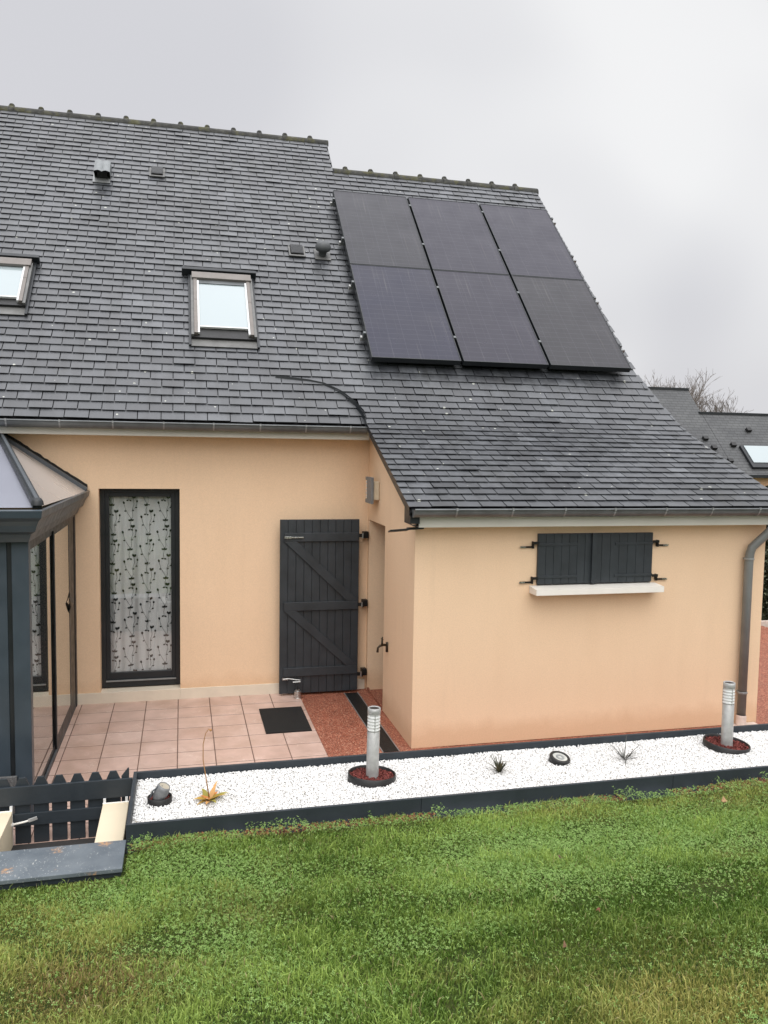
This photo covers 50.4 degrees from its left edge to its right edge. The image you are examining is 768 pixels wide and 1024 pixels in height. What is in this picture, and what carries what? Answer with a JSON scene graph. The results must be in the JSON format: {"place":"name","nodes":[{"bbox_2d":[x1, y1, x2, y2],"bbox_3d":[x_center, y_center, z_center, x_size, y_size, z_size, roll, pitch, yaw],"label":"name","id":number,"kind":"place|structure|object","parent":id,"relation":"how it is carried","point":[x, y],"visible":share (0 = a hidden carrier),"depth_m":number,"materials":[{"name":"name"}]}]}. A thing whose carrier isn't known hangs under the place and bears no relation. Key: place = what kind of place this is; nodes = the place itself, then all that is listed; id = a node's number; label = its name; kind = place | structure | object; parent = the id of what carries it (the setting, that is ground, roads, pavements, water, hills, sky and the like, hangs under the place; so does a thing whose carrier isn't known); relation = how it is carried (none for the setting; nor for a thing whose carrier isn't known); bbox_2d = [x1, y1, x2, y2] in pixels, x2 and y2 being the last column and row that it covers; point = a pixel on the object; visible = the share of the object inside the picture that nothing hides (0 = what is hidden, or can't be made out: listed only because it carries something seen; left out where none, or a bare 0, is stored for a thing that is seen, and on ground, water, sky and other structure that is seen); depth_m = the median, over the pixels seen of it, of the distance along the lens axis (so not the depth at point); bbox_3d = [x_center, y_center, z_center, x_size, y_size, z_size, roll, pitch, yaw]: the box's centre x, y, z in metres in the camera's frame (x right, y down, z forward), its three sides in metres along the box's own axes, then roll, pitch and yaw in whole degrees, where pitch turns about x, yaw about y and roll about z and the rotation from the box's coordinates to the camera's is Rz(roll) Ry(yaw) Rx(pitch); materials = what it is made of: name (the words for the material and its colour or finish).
{"place":"outdoors","nodes":[
{"label":"outdoors","id":0,"kind":"place"},
{"bbox_2d":[13,693,327,844],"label":"patio tiles","id":1,"kind":"object","parent":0,"point":[97,717],"visible":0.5,"depth_m":8.55,"materials":[{"name":"beige tile"}]},
{"bbox_2d":[0,806,12,851],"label":"wall","id":2,"kind":"structure","parent":1,"relation":"on","point":[6,831],"depth_m":6.02,"materials":[{"name":"beige paint"}]},
{"bbox_2d":[12,816,37,826],"bbox_3d":[-2.719,2.337,6.152,0.208,0.081,0.030,0,5,-11],"label":"stay hook","id":3,"kind":"object","parent":2,"relation":"attached to","point":[30,820],"visible":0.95,"depth_m":6.15,"materials":[{"name":"white paint"}]},
{"bbox_2d":[0,433,89,811],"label":"conservatory","id":4,"kind":"object","parent":1,"relation":"on","point":[38,663],"visible":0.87,"depth_m":7.18,"materials":[{"name":"metal"}]},
{"bbox_2d":[0,776,16,813],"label":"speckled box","id":5,"kind":"object","parent":4,"relation":"attached to","point":[12,780],"visible":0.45,"depth_m":6.62,"materials":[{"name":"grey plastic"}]},
{"bbox_2d":[11,838,94,850],"bbox_3d":[-2.390,2.562,5.837,0.641,0.017,0.862,0,5,-14],"label":"step","id":6,"kind":"object","parent":1,"relation":"on","point":[53,844],"visible":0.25,"depth_m":6.20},
{"bbox_2d":[0,767,132,843],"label":"picket fence","id":7,"kind":"object","parent":1,"relation":"on","point":[22,795],"visible":0.77,"depth_m":6.27,"materials":[{"name":"black wood"}]},
{"bbox_2d":[94,796,128,854],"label":"wall","id":8,"kind":"structure","parent":1,"relation":"on","point":[112,822],"depth_m":6.02,"materials":[{"name":"beige paint"}]},
{"bbox_2d":[13,694,322,843],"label":"patio joints","id":9,"kind":"object","parent":1,"relation":"on","point":[177,752],"visible":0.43,"depth_m":8.45,"materials":[{"name":"concrete"}]},
{"bbox_2d":[259,706,311,733],"bbox_3d":[-1.116,2.326,9.157,0.495,0.013,0.830,0,5,-14],"label":"doormat","id":10,"kind":"object","parent":1,"relation":"on","point":[284,719],"visible":1,"depth_m":9.11,"materials":[{"name":"black rubber"}]},
{"bbox_2d":[294,686,300,698],"bbox_3d":[-1.053,2.197,9.963,0.088,0.147,0.088,0,5,-14],"label":"tin","id":11,"kind":"object","parent":1,"relation":"on","point":[297,693],"visible":1,"depth_m":9.93,"materials":[{"name":"metal"}]},
{"bbox_2d":[301,688,442,756],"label":"pavement","id":12,"kind":"structure","parent":0,"point":[339,726],"depth_m":9.10,"materials":[{"name":"red gravel"}]},
{"bbox_2d":[344,692,399,752],"bbox_3d":[-0.171,2.343,9.242,0.180,0.006,2.040,0,5,-14],"label":"drain channel","id":13,"kind":"object","parent":12,"relation":"on","point":[360,707],"visible":0.73,"depth_m":9.28,"materials":[{"name":"metal"}]},
{"bbox_2d":[0,777,767,1023],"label":"lawn","id":14,"kind":"structure","parent":0,"point":[471,951],"depth_m":4.07,"materials":[{"name":"plant"}]},
{"bbox_2d":[0,840,125,889],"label":"step board","id":15,"kind":"object","parent":14,"relation":"on","point":[54,865],"visible":0.88,"depth_m":5.18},
{"bbox_2d":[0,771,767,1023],"bbox_3d":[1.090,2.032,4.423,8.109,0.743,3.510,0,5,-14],"label":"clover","id":16,"kind":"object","parent":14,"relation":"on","point":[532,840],"visible":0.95,"depth_m":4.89,"materials":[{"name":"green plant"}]},
{"bbox_2d":[128,777,767,851],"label":"soil crumbs","id":17,"kind":"object","parent":14,"relation":"on","point":[357,822],"visible":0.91,"depth_m":5.85,"materials":[{"name":"brown soil"}]},
{"bbox_2d":[0,0,767,413],"label":"sky","id":18,"kind":"structure","parent":0,"point":[640,127],"materials":[{"name":"white"}]},
{"bbox_2d":[307,626,767,750],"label":"path","id":19,"kind":"structure","parent":0,"point":[762,707],"depth_m":9.95,"materials":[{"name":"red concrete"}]},
{"bbox_2d":[126,723,767,853],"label":"planter","id":20,"kind":"object","parent":19,"relation":"on","point":[485,800],"visible":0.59,"depth_m":6.35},
{"bbox_2d":[132,736,767,822],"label":"planter soil","id":21,"kind":"structure","parent":20,"relation":"in","point":[401,779],"depth_m":6.54,"materials":[{"name":"white gravel"}]},
{"bbox_2d":[147,792,171,807],"bbox_3d":[-1.662,2.136,6.055,0.178,0.066,0.178,0,5,-14],"label":"mulch ring","id":22,"kind":"object","parent":21,"relation":"on","point":[162,803],"visible":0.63,"depth_m":5.99,"materials":[{"name":"black stone"}]},
{"bbox_2d":[150,782,169,800],"bbox_3d":[-1.645,2.071,6.026,0.136,0.154,0.105,2,5,10],"label":"garden spotlight","id":23,"kind":"object","parent":22,"relation":"on","point":[161,790],"visible":0.98,"depth_m":5.99,"materials":[{"name":"grey metal"}]},
{"bbox_2d":[348,765,395,787],"bbox_3d":[-0.098,2.122,6.551,0.388,0.094,0.388,0,5,-14],"label":"mulch ring","id":24,"kind":"object","parent":21,"relation":"on","point":[357,776],"visible":0.8,"depth_m":6.48,"materials":[{"name":"red plastic"}]},
{"bbox_2d":[366,706,380,778],"bbox_3d":[-0.085,1.845,6.522,0.111,0.581,0.104,0,5,-14],"label":"bollard lamp","id":25,"kind":"object","parent":24,"relation":"on","point":[373,741],"visible":0.99,"depth_m":6.48,"materials":[{"name":"metal"}]},
{"bbox_2d":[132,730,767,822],"bbox_3d":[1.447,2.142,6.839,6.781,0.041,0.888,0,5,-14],"label":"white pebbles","id":26,"kind":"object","parent":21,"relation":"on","point":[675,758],"visible":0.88,"depth_m":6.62,"materials":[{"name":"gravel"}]},
{"bbox_2d":[195,729,227,804],"bbox_3d":[-1.282,1.868,6.115,0.259,0.572,0.346,1,4,7],"label":"withered plant","id":27,"kind":"object","parent":26,"relation":"on","point":[211,796],"visible":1,"depth_m":6.10,"materials":[{"name":"yellow plant"}]},
{"bbox_2d":[604,736,640,763],"bbox_3d":[2.072,2.056,7.039,0.422,0.156,0.408,4,5,31],"label":"grassy plant","id":28,"kind":"object","parent":26,"relation":"on","point":[623,756],"visible":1,"depth_m":7.05,"materials":[{"name":"green plant"}]},
{"bbox_2d":[486,754,508,772],"bbox_3d":[0.935,2.055,6.715,0.212,0.172,0.286,1,4,-3],"label":"spiky plant","id":29,"kind":"object","parent":21,"relation":"on","point":[499,765],"visible":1,"depth_m":6.70,"materials":[{"name":"green plant"}]},
{"bbox_2d":[549,751,569,765],"bbox_3d":[1.495,2.112,6.955,0.178,0.111,0.181,0,5,-14],"label":"ground spotlight","id":30,"kind":"object","parent":21,"relation":"on","point":[558,758],"visible":0.94,"depth_m":6.93,"materials":[{"name":"black plastic"}]},
{"bbox_2d":[702,733,750,756],"bbox_3d":[3.095,2.108,7.385,0.405,0.103,0.403,0,5,-14],"label":"mulch ring","id":31,"kind":"object","parent":21,"relation":"on","point":[711,741],"visible":0.77,"depth_m":7.33,"materials":[{"name":"red plastic"}]},
{"bbox_2d":[721,681,735,746],"bbox_3d":[3.092,1.823,7.343,0.105,0.597,0.104,0,5,-14],"label":"bollard lamp","id":32,"kind":"object","parent":31,"relation":"on","point":[728,703],"visible":1,"depth_m":7.31,"materials":[{"name":"metal"}]},
{"label":"ground","id":33,"kind":"structure","parent":0,"visible":0},
{"bbox_2d":[0,103,767,748],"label":"house","id":34,"kind":"structure","parent":33,"relation":"on","point":[578,553],"depth_m":9.84,"materials":[{"name":"beige paint"}]},
{"bbox_2d":[100,489,179,687],"bbox_3d":[-2.924,0.910,9.823,0.913,2.398,0.092,0,5,-14],"label":"window","id":35,"kind":"structure","parent":34,"relation":"in","point":[110,679],"depth_m":9.82,"materials":[{"name":"black metal"}]},
{"bbox_2d":[109,497,171,671],"bbox_3d":[-2.939,0.896,9.885,0.793,2.300,0.057,0,5,-14],"label":"curtain","id":36,"kind":"object","parent":34,"relation":"hanging from","point":[140,571],"visible":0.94,"depth_m":9.88,"materials":[{"name":"white fabric"}]},
{"bbox_2d":[365,476,379,503],"bbox_3d":[-0.137,-0.263,9.777,0.104,0.315,0.330,0,5,-14],"label":"wall lamp","id":37,"kind":"object","parent":34,"relation":"attached to","point":[372,490],"visible":1,"depth_m":9.65,"materials":[{"name":"grey metal"}]},
{"bbox_2d":[376,637,387,652],"bbox_3d":[-0.011,1.502,9.251,0.161,0.181,0.060,-3,6,-42],"label":"water tap","id":38,"kind":"object","parent":34,"relation":"attached to","point":[381,645],"visible":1,"depth_m":9.23,"materials":[{"name":"brown metal"}]},
{"bbox_2d":[388,527,423,531],"bbox_3d":[0.221,0.175,8.026,0.350,0.058,0.090,0,5,-14],"label":"floodlight","id":39,"kind":"object","parent":34,"relation":"attached to","point":[406,529],"visible":0.95,"depth_m":8.00,"materials":[{"name":"black plastic"}]},
{"bbox_2d":[330,198,555,224],"bbox_3d":[1.036,-4.896,13.397,3.885,0.163,0.122,0,5,-14],"label":"mounting rail","id":40,"kind":"object","parent":34,"relation":"attached to","point":[332,203],"visible":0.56,"depth_m":12.96,"materials":[{"name":"metal"}]},
{"bbox_2d":[338,237,576,262],"bbox_3d":[1.215,-4.036,12.685,3.885,0.163,0.122,0,5,-14],"label":"mounting rail","id":41,"kind":"object","parent":34,"relation":"attached to","point":[341,242],"visible":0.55,"depth_m":12.25,"materials":[{"name":"metal"}]},
{"bbox_2d":[333,190,429,268],"bbox_3d":[-0.072,-4.349,12.595,1.208,1.511,1.511,0,5,-14],"label":"solar panel","id":42,"kind":"object","parent":41,"relation":"attached to","point":[378,229],"visible":0.87,"depth_m":12.52,"materials":[{"name":"black glass"}]},
{"bbox_2d":[407,197,508,274],"bbox_3d":[1.136,-4.353,12.894,1.208,1.511,1.511,0,5,-14],"label":"solar panel","id":43,"kind":"object","parent":41,"relation":"attached to","point":[455,235],"visible":0.81,"depth_m":12.81,"materials":[{"name":"black glass"}]},
{"bbox_2d":[479,204,583,279],"bbox_3d":[2.344,-4.357,13.192,1.208,1.511,1.511,0,5,-14],"label":"solar panel","id":44,"kind":"object","parent":41,"relation":"attached to","point":[529,242],"visible":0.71,"depth_m":13.12,"materials":[{"name":"black glass"}]},
{"bbox_2d":[348,280,598,304],"bbox_3d":[1.392,-3.184,11.980,3.885,0.163,0.122,0,5,-14],"label":"mounting rail","id":45,"kind":"object","parent":34,"relation":"attached to","point":[351,286],"visible":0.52,"depth_m":11.55,"materials":[{"name":"metal"}]},
{"bbox_2d":[360,331,624,352],"bbox_3d":[1.574,-2.310,11.256,3.885,0.163,0.122,0,5,-14],"label":"mounting rail","id":46,"kind":"object","parent":34,"relation":"attached to","point":[362,338],"visible":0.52,"depth_m":10.83,"materials":[{"name":"metal"}]},
{"bbox_2d":[350,264,460,364],"bbox_3d":[0.259,-2.758,11.278,1.208,1.535,1.535,0,5,-14],"label":"solar panel","id":47,"kind":"object","parent":46,"relation":"attached to","point":[403,315],"visible":1,"depth_m":11.16,"materials":[{"name":"black glass"}]},
{"bbox_2d":[432,270,548,368],"bbox_3d":[1.467,-2.762,11.576,1.208,1.535,1.535,0,5,-14],"label":"solar panel","id":48,"kind":"object","parent":46,"relation":"attached to","point":[488,320],"visible":0.97,"depth_m":11.46,"materials":[{"name":"black glass"}]},
{"bbox_2d":[511,275,630,371],"bbox_3d":[2.675,-2.766,11.875,1.208,1.535,1.535,0,5,-14],"label":"solar panel","id":49,"kind":"object","parent":46,"relation":"attached to","point":[570,326],"visible":0.88,"depth_m":11.76,"materials":[{"name":"black glass"}]},
{"bbox_2d":[641,369,721,411],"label":"bare tree","id":50,"kind":"object","parent":33,"relation":"on","point":[691,392],"visible":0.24,"depth_m":49.52,"materials":[{"name":"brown plant"}]},
{"bbox_2d":[643,387,767,485],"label":"neighbour house","id":51,"kind":"structure","parent":33,"relation":"on","point":[740,440],"depth_m":34.51,"materials":[{"name":"stone"}]},
{"bbox_2d":[695,387,753,412],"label":"bare tree","id":52,"kind":"object","parent":33,"relation":"on","point":[719,408],"visible":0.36,"depth_m":51.30,"materials":[{"name":"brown plant"}]},
{"bbox_2d":[761,485,767,619],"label":"hedge","id":53,"kind":"object","parent":33,"relation":"on","point":[764,604],"visible":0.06,"depth_m":15.08,"materials":[{"name":"green plant"}]},
{"bbox_2d":[761,620,767,626],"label":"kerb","id":54,"kind":"structure","parent":33,"relation":"on","point":[764,623],"depth_m":14.67,"materials":[{"name":"concrete"}]}
]}

